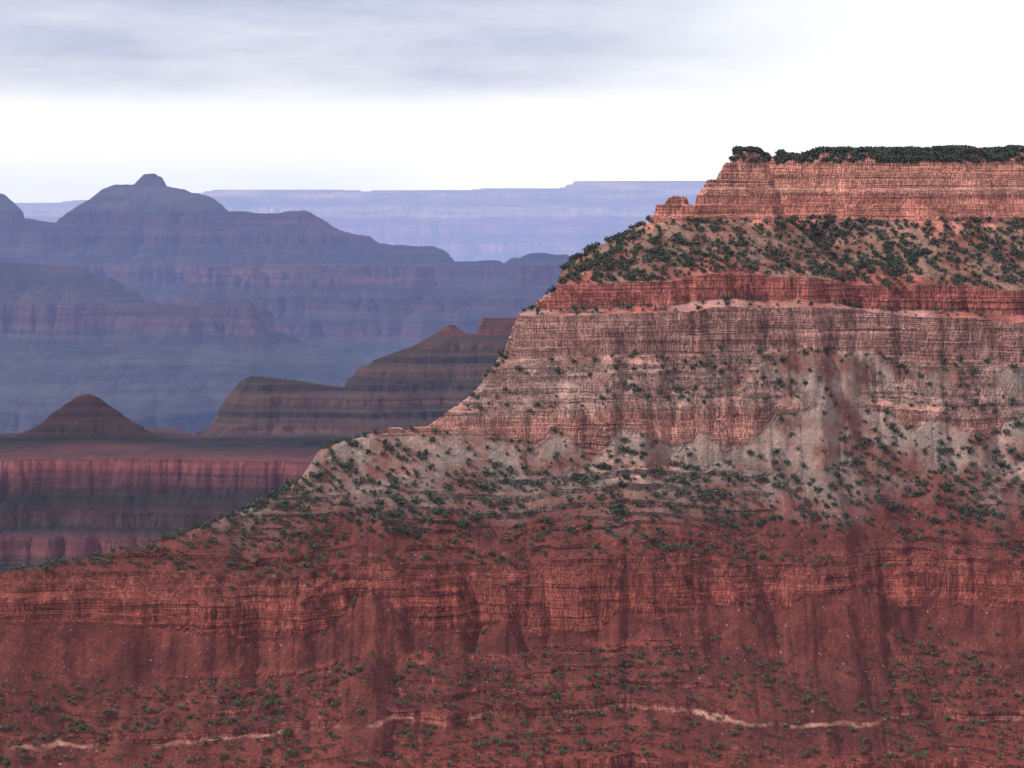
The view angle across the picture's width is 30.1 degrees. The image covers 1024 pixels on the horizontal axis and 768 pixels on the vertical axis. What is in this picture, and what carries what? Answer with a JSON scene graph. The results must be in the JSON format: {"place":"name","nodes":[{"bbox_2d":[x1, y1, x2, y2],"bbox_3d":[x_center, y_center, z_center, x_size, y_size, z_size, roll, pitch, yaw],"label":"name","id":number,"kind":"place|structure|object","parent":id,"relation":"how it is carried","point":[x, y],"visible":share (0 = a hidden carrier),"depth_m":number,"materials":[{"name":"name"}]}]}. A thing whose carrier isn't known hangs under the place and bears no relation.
{"place":"outdoors","nodes":[
{"label":"outdoors","id":0,"kind":"place"},
{"bbox_2d":[0,394,362,571],"bbox_3d":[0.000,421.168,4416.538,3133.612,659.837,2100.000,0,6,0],"label":"pyramid terrain","id":1,"kind":"structure","parent":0,"point":[85,475],"depth_m":4724.39,"materials":[{"name":"red stone"}]},
{"bbox_2d":[0,262,363,434],"bbox_3d":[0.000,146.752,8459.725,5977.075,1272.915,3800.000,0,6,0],"label":"ridge","id":2,"kind":"structure","parent":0,"point":[68,334],"depth_m":9329.87,"materials":[{"name":"blue stone"}]},
{"bbox_2d":[196,317,515,436],"bbox_3d":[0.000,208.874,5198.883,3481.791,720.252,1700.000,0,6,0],"label":"banded ridge","id":3,"kind":"structure","parent":0,"point":[432,378],"depth_m":5451.11,"materials":[{"name":"stone"}]},
{"bbox_2d":[0,152,1023,767],"bbox_3d":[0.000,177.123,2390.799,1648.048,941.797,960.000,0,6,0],"label":"canyon cliff","id":4,"kind":"structure","parent":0,"point":[164,624],"depth_m":2212.94,"materials":[{"name":"red stone"}]},
{"bbox_2d":[0,144,1023,767],"bbox_3d":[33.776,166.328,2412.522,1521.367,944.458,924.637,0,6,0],"label":"shrubs","id":5,"kind":"object","parent":4,"relation":"on","point":[912,154],"visible":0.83,"depth_m":2293.20,"materials":[{"name":"green plant"}]},
{"bbox_2d":[0,0,1023,202],"label":"sky","id":6,"kind":"structure","parent":0,"point":[199,96],"materials":[{"name":"white"}]},
{"label":"canyon floor","id":7,"kind":"structure","parent":0,"visible":0},
{"bbox_2d":[0,174,569,302],"bbox_3d":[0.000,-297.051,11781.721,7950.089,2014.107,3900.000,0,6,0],"label":"mountain ridge","id":8,"kind":"structure","parent":7,"relation":"on","point":[151,237],"depth_m":12425.82,"materials":[{"name":"blue stone"}]},
{"bbox_2d":[15,181,705,262],"bbox_3d":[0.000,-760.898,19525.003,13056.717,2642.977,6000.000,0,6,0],"label":"distant plateau","id":9,"kind":"structure","parent":7,"relation":"on","point":[503,225],"depth_m":20712.92,"materials":[{"name":"blue stone"}]},
{"bbox_2d":[175,264,557,364],"bbox_3d":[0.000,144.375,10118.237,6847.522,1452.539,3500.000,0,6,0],"label":"terrain benches","id":10,"kind":"object","parent":7,"relation":"on","point":[361,314],"visible":0.06,"depth_m":11035.04,"materials":[{"name":"blue stone"}]}
]}

